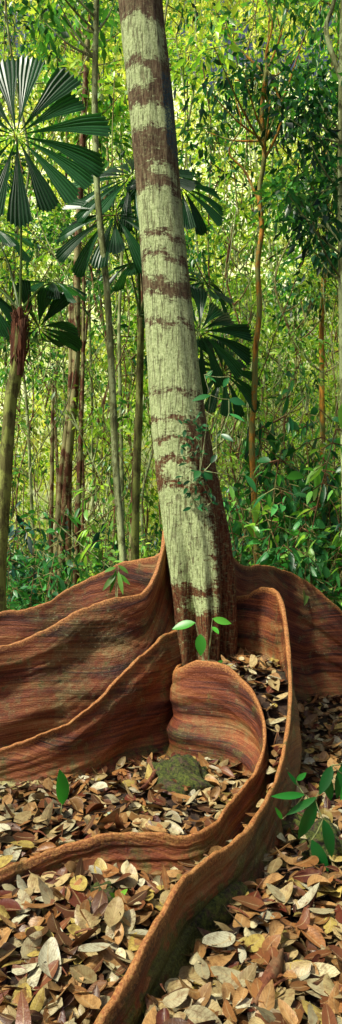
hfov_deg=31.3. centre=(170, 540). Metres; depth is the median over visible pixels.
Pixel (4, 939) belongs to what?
fallen leaf
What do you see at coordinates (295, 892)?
fallen leaf
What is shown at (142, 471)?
sapling
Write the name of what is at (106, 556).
understorey plant
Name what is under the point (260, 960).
fallen leaf
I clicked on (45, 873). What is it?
twig
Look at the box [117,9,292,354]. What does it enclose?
forest tree
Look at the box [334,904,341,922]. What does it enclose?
fallen leaf
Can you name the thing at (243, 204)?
sapling
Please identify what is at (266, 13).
forest tree
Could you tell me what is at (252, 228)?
sapling
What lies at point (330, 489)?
understorey plant
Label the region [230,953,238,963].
fallen leaf
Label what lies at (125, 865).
fallen leaf
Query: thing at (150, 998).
fallen leaf
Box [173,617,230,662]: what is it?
seedling
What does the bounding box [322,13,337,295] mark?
vine
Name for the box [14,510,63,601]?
understorey plant
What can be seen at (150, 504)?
sapling
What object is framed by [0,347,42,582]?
sapling
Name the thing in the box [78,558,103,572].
understorey plant
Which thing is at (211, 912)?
surface root
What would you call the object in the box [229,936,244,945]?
fallen leaf
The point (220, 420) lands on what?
sapling
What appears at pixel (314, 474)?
understorey plant
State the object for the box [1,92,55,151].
forest tree
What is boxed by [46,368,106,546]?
sapling
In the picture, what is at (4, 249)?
sapling
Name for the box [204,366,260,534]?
sapling
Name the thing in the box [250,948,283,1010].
fallen branch
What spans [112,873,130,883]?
fallen leaf
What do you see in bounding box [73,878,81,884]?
fallen leaf
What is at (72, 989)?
fallen leaf
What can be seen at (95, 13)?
slender tree
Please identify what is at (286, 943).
fallen leaf
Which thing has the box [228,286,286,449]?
sapling
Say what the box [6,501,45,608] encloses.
understorey plant
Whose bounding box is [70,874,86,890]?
fallen leaf
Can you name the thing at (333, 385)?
sapling
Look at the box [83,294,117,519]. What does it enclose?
sapling
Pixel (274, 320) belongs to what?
sapling
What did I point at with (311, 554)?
understorey plant
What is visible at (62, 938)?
fallen leaf
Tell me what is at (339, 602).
understorey plant
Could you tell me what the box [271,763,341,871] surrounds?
drooping plant
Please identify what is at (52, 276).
sapling
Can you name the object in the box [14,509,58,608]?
understorey plant
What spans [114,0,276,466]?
forest tree
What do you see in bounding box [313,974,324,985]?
fallen leaf
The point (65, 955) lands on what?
fallen leaf
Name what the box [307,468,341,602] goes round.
understorey plant
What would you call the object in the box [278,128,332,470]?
vine
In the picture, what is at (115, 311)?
vine
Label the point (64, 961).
fallen leaf
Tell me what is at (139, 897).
fallen leaf
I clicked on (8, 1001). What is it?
fallen leaf
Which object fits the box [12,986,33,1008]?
fallen leaf
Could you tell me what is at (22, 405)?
sapling
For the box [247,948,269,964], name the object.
fallen leaf
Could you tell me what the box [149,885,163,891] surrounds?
fallen leaf
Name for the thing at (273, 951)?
fallen leaf
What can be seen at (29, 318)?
sapling
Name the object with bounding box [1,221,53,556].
sapling
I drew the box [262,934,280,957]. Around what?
fallen leaf
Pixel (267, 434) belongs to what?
sapling
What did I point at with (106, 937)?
fallen leaf
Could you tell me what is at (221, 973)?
fallen leaf
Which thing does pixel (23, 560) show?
understorey plant
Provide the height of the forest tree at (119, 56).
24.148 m
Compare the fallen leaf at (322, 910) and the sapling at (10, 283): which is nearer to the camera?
the fallen leaf at (322, 910)
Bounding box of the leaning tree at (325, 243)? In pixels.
[251,0,341,494]
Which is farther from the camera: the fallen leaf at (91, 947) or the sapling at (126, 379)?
the sapling at (126, 379)
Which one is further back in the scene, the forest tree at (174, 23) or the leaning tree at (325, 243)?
the forest tree at (174, 23)
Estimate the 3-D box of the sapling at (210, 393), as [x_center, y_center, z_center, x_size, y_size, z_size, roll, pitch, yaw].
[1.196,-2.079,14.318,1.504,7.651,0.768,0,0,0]
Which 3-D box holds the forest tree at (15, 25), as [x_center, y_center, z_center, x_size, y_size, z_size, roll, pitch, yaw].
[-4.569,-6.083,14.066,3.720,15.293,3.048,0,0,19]
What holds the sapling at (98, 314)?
on the ground
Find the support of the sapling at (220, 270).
on the ground
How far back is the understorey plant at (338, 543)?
7.66 m
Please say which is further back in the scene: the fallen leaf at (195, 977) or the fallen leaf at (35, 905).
the fallen leaf at (35, 905)
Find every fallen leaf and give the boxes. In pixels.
[0,823,10,831]
[0,855,12,867]
[0,892,17,897]
[0,898,21,910]
[0,929,11,946]
[0,948,18,957]
[0,986,34,995]
[0,999,16,1023]
[0,1013,14,1023]
[1,823,20,831]
[2,991,10,1008]
[3,846,21,861]
[4,802,20,820]
[9,961,44,974]
[10,840,35,847]
[11,977,31,1009]
[12,888,19,899]
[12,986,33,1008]
[14,932,25,939]
[16,908,33,914]
[17,874,27,890]
[21,900,61,907]
[21,931,41,958]
[24,851,43,856]
[24,887,35,896]
[25,915,45,938]
[27,871,54,892]
[27,940,45,956]
[27,966,41,988]
[29,1010,43,1019]
[30,987,43,1014]
[31,956,69,973]
[32,986,40,994]
[33,816,48,822]
[37,960,58,987]
[38,937,60,982]
[40,1002,59,1014]
[42,929,55,940]
[44,834,60,850]
[48,981,70,1003]
[50,886,69,902]
[55,930,79,957]
[59,819,75,835]
[60,946,77,958]
[60,958,74,964]
[62,861,76,872]
[62,988,78,1008]
[66,973,77,1005]
[66,984,86,995]
[68,888,87,907]
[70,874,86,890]
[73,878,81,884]
[74,904,100,938]
[74,991,100,1009]
[75,857,83,879]
[78,942,113,951]
[78,1004,90,1023]
[80,899,89,923]
[81,884,106,891]
[89,889,98,897]
[90,889,107,917]
[93,903,107,918]
[94,858,106,872]
[98,808,119,824]
[101,863,118,877]
[101,935,121,945]
[104,822,113,828]
[104,896,123,928]
[105,876,124,888]
[106,924,120,950]
[107,949,129,968]
[110,908,135,935]
[112,812,127,828]
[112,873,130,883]
[113,822,130,830]
[114,921,123,946]
[115,887,129,910]
[119,912,130,925]
[121,860,128,873]
[123,937,143,944]
[127,890,147,906]
[130,900,144,910]
[136,868,149,880]
[136,885,151,893]
[142,1003,156,1023]
[145,825,167,831]
[145,891,153,900]
[145,1003,174,1017]
[146,898,162,907]
[146,994,172,1010]
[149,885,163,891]
[150,820,169,827]
[155,890,169,904]
[159,988,189,1007]
[162,987,182,997]
[173,1011,185,1019]
[178,976,199,999]
[179,861,196,870]
[184,1005,221,1023]
[186,1018,218,1023]
[188,817,201,821]
[188,968,216,986]
[189,951,200,964]
[194,938,205,958]
[194,957,209,979]
[202,931,236,946]
[204,818,214,826]
[207,964,216,977]
[210,966,251,988]
[214,921,232,930]
[221,944,253,952]
[222,979,234,1019]
[222,999,236,1022]
[229,904,237,912]
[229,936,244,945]
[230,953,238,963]
[232,895,270,910]
[232,986,247,1007]
[235,998,253,1008]
[238,944,246,962]
[244,927,251,936]
[244,934,264,951]
[245,978,252,996]
[246,911,259,918]
[247,888,261,912]
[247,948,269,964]
[247,958,266,968]
[248,1014,264,1023]
[250,915,258,927]
[251,978,263,1003]
[257,910,271,923]
[257,916,273,926]
[258,880,283,893]
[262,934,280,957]
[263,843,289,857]
[263,873,284,887]
[266,883,293,902]
[267,882,292,906]
[268,947,278,963]
[269,920,283,935]
[272,912,280,919]
[273,1013,286,1023]
[277,901,290,912]
[277,970,299,986]
[278,998,297,1023]
[279,940,297,948]
[282,960,316,981]
[288,834,295,839]
[291,897,302,912]
[292,868,325,882]
[292,888,301,895]
[293,989,304,994]
[294,841,306,850]
[294,856,318,866]
[295,908,309,928]
[300,970,310,980]
[301,999,321,1023]
[305,874,330,887]
[306,990,321,999]
[307,978,327,995]
[308,1001,317,1023]
[309,908,334,913]
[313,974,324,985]
[322,1003,336,1023]
[323,916,336,933]
[323,973,341,997]
[328,982,340,1014]
[329,855,341,861]
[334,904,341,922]
[336,1015,341,1023]
[338,816,341,829]
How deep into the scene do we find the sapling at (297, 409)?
17.07 m
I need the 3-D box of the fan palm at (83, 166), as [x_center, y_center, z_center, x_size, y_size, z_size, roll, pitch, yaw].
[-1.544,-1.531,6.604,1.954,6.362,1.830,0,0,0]
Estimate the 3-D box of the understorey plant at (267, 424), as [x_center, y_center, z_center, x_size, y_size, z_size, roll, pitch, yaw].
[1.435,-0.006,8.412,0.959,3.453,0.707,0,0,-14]
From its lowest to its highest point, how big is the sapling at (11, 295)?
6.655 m
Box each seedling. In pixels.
[56,769,68,812]
[103,565,129,596]
[109,889,126,897]
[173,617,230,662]
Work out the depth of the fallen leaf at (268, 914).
2.50 m
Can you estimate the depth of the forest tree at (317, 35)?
10.65 m
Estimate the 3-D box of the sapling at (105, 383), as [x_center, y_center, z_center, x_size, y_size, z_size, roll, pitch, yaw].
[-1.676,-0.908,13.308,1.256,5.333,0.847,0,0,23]
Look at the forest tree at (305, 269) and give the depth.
20.88 m
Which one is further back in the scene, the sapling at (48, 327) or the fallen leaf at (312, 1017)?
the sapling at (48, 327)
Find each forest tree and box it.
[0,0,16,355]
[0,0,30,62]
[0,0,36,178]
[0,0,43,362]
[0,0,57,548]
[0,0,73,549]
[0,0,91,588]
[0,0,127,543]
[0,1,208,565]
[0,9,139,353]
[0,27,16,60]
[0,81,73,517]
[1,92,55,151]
[13,0,125,539]
[15,0,180,551]
[20,0,138,558]
[36,0,187,552]
[61,0,218,557]
[66,28,207,562]
[77,4,235,553]
[89,0,208,540]
[89,0,271,377]
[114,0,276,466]
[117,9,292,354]
[120,0,321,504]
[168,0,338,474]
[178,66,287,443]
[185,68,321,470]
[188,0,285,448]
[195,3,333,315]
[198,2,337,464]
[222,0,338,449]
[239,0,338,546]
[252,0,339,468]
[260,0,339,391]
[272,1,338,472]
[289,1,339,344]
[302,68,338,347]
[309,49,338,82]
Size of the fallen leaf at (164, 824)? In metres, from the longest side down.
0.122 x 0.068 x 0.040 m
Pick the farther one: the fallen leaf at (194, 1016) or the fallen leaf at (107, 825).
the fallen leaf at (107, 825)
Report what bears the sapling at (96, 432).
on the ground
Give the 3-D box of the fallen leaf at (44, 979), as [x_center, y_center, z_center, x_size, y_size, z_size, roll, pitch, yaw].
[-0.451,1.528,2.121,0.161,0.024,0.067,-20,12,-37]
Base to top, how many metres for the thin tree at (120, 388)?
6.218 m
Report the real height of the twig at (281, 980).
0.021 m
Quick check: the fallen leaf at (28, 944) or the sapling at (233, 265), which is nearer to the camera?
the fallen leaf at (28, 944)
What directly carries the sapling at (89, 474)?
on the ground
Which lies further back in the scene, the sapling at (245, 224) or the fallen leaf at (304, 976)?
the sapling at (245, 224)
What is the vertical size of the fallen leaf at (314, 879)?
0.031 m
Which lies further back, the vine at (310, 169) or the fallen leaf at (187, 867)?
the vine at (310, 169)
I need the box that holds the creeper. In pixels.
[175,410,217,511]
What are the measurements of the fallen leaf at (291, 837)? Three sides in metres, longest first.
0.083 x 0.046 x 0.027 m
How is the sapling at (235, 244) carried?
on the ground
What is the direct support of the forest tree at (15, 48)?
on the ground
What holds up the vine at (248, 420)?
hanging from the leaning tree at (325, 243)
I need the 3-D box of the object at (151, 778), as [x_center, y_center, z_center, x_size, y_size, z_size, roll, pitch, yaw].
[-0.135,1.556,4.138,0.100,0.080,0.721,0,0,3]
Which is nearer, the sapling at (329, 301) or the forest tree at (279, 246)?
the sapling at (329, 301)
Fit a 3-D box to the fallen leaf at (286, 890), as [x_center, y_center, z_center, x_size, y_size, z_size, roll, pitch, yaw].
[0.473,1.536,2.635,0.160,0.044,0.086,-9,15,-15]
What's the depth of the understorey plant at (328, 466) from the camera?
8.27 m
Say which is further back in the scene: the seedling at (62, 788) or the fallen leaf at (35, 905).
the seedling at (62, 788)
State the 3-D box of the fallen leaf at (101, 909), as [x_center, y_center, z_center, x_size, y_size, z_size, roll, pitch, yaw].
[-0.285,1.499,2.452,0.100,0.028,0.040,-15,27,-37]
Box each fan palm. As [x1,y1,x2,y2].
[0,55,110,611]
[55,158,260,560]
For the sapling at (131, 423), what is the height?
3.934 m
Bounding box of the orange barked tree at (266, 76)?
[173,0,316,563]
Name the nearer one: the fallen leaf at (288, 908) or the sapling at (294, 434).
the fallen leaf at (288, 908)
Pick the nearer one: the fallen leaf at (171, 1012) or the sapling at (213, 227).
the fallen leaf at (171, 1012)
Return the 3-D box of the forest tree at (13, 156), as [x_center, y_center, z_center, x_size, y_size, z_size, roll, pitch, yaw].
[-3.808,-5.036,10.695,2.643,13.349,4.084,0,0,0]
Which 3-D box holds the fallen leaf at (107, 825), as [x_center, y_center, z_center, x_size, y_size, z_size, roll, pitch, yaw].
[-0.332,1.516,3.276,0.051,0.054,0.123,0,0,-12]
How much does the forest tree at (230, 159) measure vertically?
24.474 m
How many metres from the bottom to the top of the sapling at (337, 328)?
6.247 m
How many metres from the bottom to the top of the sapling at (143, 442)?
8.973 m
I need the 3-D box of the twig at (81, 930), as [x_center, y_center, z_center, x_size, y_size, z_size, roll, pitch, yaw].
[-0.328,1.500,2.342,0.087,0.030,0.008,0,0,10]
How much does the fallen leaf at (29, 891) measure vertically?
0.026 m
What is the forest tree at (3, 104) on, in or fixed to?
on the ground
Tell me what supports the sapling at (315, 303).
on the ground
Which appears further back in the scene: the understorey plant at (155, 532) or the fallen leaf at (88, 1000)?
the understorey plant at (155, 532)
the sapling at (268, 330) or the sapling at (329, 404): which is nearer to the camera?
the sapling at (268, 330)
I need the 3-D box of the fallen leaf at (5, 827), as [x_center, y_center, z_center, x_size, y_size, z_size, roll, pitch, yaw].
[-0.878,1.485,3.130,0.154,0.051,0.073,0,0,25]
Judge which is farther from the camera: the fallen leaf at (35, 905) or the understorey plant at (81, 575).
the understorey plant at (81, 575)
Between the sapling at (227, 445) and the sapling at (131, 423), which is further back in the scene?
the sapling at (227, 445)
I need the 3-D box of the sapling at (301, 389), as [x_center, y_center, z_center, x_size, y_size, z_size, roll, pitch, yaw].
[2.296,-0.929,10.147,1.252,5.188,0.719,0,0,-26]
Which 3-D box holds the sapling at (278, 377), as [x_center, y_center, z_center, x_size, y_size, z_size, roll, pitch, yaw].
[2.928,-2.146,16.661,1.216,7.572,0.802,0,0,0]
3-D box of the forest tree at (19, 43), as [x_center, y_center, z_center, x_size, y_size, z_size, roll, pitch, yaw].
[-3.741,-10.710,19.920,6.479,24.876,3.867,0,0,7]
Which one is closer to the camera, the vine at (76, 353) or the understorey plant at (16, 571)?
the vine at (76, 353)
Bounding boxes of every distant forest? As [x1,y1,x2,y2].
[0,0,341,570]
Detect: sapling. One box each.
[0,207,8,445]
[0,210,33,596]
[0,223,38,375]
[0,224,36,447]
[0,241,50,549]
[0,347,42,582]
[0,355,25,425]
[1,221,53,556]
[6,251,39,553]
[7,210,62,556]
[9,211,113,465]
[13,414,45,548]
[15,274,67,568]
[17,217,62,547]
[22,242,81,540]
[22,303,67,553]
[29,191,87,435]
[33,203,123,558]
[33,242,73,415]
[36,268,89,445]
[37,237,115,546]
[37,383,133,571]
[40,370,108,518]
[40,386,73,514]
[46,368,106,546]
[47,245,72,516]
[57,420,133,574]
[60,258,113,510]
[72,279,129,532]
[72,426,127,580]
[74,380,124,575]
[78,254,116,525]
[79,367,112,553]
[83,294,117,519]
[84,400,130,534]
[85,357,135,541]
[86,214,123,536]
[87,231,146,478]
[94,329,135,554]
[95,210,145,560]
[101,323,148,535]
[103,386,160,558]
[103,429,150,526]
[108,221,152,545]
[111,294,142,559]
[113,232,130,538]
[123,294,158,548]
[124,413,158,536]
[131,333,162,557]
[187,192,261,520]
[194,300,234,495]
[195,292,254,504]
[196,280,238,454]
[197,297,246,481]
[200,176,256,512]
[200,245,242,470]
[203,329,278,544]
[204,288,243,485]
[204,305,264,521]
[204,338,238,482]
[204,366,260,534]
[205,274,259,503]
[206,352,265,499]
[208,326,271,522]
[210,143,273,564]
[212,185,281,505]
[212,225,254,536]
[212,419,244,514]
[214,274,264,508]
[215,194,273,486]
[216,402,262,505]
[218,212,282,472]
[218,233,274,533]
[219,189,269,486]
[225,271,290,493]
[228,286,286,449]
[231,326,307,504]
[232,377,304,494]
[234,370,289,497]
[234,411,289,485]
[238,276,289,482]
[238,357,279,507]
[240,219,301,450]
[244,393,310,491]
[245,300,282,485]
[246,390,300,504]
[257,273,307,440]
[259,366,299,415]
[260,323,292,480]
[260,337,333,469]
[262,224,320,468]
[268,337,328,513]
[272,286,318,529]
[272,359,328,470]
[274,388,327,465]
[276,326,338,478]
[279,224,332,458]
[279,312,338,492]
[280,337,327,461]
[287,333,332,462]
[291,263,337,493]
[293,200,337,460]
[293,407,340,464]
[302,277,332,451]
[312,232,339,487]
[313,402,334,456]
[320,278,338,349]
[324,340,339,435]
[324,372,339,438]
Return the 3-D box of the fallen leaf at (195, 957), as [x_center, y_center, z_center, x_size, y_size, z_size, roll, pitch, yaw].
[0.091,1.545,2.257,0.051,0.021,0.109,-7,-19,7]
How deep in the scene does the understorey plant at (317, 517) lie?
8.08 m
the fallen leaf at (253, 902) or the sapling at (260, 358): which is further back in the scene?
the sapling at (260, 358)
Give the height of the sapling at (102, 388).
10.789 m
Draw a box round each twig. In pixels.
[42,872,61,875]
[75,928,95,933]
[227,905,251,919]
[266,899,279,907]
[271,731,278,754]
[274,977,288,986]
[288,866,304,871]
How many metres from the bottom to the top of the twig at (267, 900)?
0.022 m
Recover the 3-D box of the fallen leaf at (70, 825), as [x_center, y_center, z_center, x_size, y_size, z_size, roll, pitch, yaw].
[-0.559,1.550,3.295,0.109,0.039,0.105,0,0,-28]
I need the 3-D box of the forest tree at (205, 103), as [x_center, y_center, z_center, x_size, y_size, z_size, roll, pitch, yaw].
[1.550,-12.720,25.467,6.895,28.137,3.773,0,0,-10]
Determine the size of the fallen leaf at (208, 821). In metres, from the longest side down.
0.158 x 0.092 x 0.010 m
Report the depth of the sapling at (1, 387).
14.19 m
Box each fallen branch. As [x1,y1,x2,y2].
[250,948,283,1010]
[299,864,324,919]
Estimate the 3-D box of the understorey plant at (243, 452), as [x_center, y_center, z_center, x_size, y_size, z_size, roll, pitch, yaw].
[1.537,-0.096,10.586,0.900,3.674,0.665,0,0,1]
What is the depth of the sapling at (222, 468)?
13.30 m
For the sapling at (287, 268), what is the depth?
19.30 m
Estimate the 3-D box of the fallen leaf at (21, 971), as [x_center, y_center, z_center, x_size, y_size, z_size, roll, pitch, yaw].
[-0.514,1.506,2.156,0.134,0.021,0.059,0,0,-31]
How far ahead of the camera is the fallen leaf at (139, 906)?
2.52 m
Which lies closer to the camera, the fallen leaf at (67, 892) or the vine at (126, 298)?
the fallen leaf at (67, 892)
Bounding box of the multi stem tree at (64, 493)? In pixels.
[9,0,131,601]
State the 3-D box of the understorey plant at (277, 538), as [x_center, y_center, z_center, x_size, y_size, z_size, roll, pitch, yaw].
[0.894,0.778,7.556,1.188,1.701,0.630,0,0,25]
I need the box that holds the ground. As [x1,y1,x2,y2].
[0,567,341,1023]
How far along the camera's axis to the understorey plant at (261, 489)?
9.92 m
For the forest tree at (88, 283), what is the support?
on the ground
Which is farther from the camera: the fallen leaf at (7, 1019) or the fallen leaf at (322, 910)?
the fallen leaf at (322, 910)
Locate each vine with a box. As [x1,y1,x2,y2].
[1,1,46,580]
[1,317,88,567]
[7,78,129,569]
[9,104,110,577]
[10,59,57,539]
[14,347,99,574]
[18,6,72,501]
[21,264,85,534]
[29,28,108,567]
[62,47,116,563]
[72,125,117,476]
[72,231,104,507]
[72,333,131,543]
[74,47,136,554]
[78,143,116,527]
[79,83,147,562]
[210,209,278,563]
[221,7,246,490]
[227,215,318,491]
[238,357,256,479]
[249,136,339,566]
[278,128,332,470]
[309,2,339,478]
[316,13,338,496]
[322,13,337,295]
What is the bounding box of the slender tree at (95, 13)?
[13,0,125,562]
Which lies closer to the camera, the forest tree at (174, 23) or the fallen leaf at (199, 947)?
the fallen leaf at (199, 947)
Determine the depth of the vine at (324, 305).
9.71 m
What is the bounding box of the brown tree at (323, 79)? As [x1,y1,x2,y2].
[239,0,339,506]
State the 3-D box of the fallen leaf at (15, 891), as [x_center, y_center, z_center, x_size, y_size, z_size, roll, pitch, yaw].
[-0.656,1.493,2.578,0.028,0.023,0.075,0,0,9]
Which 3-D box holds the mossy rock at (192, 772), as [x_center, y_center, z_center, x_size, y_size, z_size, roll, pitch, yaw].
[0.074,1.605,4.022,0.503,0.328,0.579,0,0,0]
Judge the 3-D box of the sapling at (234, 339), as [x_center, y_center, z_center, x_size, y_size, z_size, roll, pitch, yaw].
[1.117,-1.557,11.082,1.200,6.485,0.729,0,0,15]
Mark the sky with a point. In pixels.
(245, 30)
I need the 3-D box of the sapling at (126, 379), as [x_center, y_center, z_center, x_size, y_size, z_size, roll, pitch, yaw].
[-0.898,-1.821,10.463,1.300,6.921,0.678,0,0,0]
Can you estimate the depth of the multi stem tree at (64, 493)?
8.97 m
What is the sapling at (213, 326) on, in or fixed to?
on the ground
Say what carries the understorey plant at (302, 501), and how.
on the ground
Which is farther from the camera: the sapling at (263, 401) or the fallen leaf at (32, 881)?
the sapling at (263, 401)
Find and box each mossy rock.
[60,881,117,918]
[144,754,214,799]
[281,811,314,842]
[298,817,341,867]
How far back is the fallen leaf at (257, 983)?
2.10 m
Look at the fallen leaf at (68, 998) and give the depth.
2.04 m
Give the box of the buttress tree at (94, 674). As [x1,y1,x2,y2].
[0,0,341,1023]
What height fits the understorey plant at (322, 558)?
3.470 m
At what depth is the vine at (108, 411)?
9.08 m
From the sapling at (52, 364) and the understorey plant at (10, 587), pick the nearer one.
the understorey plant at (10, 587)
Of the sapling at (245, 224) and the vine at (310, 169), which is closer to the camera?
the vine at (310, 169)
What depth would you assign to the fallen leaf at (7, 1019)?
1.93 m
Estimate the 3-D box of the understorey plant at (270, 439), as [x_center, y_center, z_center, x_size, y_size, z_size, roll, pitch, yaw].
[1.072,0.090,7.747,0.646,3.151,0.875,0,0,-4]
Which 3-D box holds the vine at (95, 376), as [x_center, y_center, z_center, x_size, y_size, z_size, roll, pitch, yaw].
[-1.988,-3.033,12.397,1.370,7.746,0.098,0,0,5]
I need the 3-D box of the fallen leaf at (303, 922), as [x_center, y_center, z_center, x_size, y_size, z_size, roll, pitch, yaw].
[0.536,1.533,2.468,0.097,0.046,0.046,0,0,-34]
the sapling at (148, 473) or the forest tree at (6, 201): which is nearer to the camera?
the forest tree at (6, 201)
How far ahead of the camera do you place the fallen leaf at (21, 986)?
2.05 m
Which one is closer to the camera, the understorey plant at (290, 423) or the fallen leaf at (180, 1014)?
the fallen leaf at (180, 1014)
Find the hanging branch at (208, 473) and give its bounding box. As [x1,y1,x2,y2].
[193,371,255,491]
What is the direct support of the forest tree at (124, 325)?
on the ground
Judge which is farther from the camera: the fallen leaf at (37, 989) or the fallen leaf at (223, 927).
the fallen leaf at (223, 927)
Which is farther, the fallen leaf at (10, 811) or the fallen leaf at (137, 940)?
the fallen leaf at (10, 811)
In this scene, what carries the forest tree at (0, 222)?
on the ground
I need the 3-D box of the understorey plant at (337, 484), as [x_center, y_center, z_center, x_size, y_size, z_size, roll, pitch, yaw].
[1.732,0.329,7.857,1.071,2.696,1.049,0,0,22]
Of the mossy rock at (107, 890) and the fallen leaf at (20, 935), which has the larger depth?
the mossy rock at (107, 890)
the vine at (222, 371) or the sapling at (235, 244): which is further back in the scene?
the sapling at (235, 244)
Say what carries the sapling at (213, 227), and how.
on the ground
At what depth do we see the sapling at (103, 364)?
16.42 m
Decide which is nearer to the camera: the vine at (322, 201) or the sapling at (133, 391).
the vine at (322, 201)
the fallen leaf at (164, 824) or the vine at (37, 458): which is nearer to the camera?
the fallen leaf at (164, 824)
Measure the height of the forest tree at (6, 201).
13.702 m
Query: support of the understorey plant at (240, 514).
on the ground
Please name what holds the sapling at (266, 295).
on the ground
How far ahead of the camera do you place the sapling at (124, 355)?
19.63 m
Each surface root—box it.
[0,780,42,789]
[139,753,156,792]
[142,881,247,1015]
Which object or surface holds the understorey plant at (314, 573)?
on the ground
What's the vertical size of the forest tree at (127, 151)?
14.902 m
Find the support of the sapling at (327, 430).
on the ground
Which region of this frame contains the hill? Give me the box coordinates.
[0,64,340,554]
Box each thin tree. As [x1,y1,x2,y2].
[117,250,124,530]
[128,274,143,560]
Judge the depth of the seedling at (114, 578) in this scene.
5.58 m
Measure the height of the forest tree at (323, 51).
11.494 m
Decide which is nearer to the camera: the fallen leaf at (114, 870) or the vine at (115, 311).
the fallen leaf at (114, 870)
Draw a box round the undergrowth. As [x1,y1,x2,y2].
[7,518,341,600]
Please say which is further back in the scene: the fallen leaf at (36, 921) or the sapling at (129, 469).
the sapling at (129, 469)
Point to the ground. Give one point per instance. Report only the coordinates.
(271, 712)
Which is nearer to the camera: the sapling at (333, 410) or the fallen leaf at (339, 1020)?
the fallen leaf at (339, 1020)
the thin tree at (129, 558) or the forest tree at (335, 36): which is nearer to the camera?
the thin tree at (129, 558)
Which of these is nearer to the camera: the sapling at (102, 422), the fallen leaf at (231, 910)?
the fallen leaf at (231, 910)
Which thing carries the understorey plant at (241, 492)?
on the ground
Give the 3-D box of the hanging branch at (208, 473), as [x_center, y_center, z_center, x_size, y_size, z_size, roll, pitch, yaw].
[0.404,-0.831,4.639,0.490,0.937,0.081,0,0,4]
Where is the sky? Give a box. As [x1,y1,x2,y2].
[0,0,338,86]
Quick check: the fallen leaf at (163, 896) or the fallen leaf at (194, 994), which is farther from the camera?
the fallen leaf at (163, 896)
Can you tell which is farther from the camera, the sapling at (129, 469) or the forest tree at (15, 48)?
the forest tree at (15, 48)
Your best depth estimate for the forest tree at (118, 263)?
13.65 m
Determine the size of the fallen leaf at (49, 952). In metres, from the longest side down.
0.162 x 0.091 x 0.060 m
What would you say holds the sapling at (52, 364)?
on the ground
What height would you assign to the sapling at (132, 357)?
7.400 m
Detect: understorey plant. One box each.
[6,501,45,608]
[6,520,21,600]
[6,536,26,602]
[6,547,47,609]
[6,552,29,609]
[6,576,44,609]
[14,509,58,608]
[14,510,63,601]
[17,566,74,609]
[33,505,80,605]
[36,553,90,597]
[72,479,108,580]
[77,503,131,580]
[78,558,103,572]
[81,482,130,575]
[83,534,115,572]
[91,519,128,570]
[139,526,161,557]
[222,371,300,566]
[222,493,279,567]
[226,452,268,550]
[227,441,269,549]
[227,485,314,577]
[227,491,265,536]
[231,420,282,565]
[232,463,281,565]
[235,440,258,497]
[240,474,271,527]
[243,404,341,605]
[244,415,305,548]
[244,466,275,551]
[244,521,301,572]
[250,457,330,578]
[250,535,287,565]
[258,421,290,544]
[265,458,340,581]
[265,492,311,582]
[274,407,330,587]
[277,435,333,568]
[284,471,341,601]
[285,464,341,567]
[286,460,334,576]
[295,439,332,538]
[296,408,341,610]
[302,448,341,565]
[303,457,341,578]
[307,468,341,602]
[315,578,341,607]
[320,558,341,605]
[321,450,341,604]
[324,530,341,600]
[324,589,341,600]
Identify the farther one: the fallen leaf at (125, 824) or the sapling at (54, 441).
the sapling at (54, 441)
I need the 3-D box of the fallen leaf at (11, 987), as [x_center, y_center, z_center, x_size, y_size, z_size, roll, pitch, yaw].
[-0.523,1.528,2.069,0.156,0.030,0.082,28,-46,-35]
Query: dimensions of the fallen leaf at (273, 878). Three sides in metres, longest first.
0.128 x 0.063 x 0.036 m
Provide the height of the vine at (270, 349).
5.777 m
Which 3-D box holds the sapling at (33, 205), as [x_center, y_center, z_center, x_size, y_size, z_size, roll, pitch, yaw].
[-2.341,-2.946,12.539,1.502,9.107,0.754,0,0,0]
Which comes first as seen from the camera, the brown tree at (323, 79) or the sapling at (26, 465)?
the brown tree at (323, 79)
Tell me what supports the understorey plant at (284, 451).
on the ground
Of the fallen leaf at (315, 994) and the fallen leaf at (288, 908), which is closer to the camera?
the fallen leaf at (315, 994)
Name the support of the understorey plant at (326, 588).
on the ground

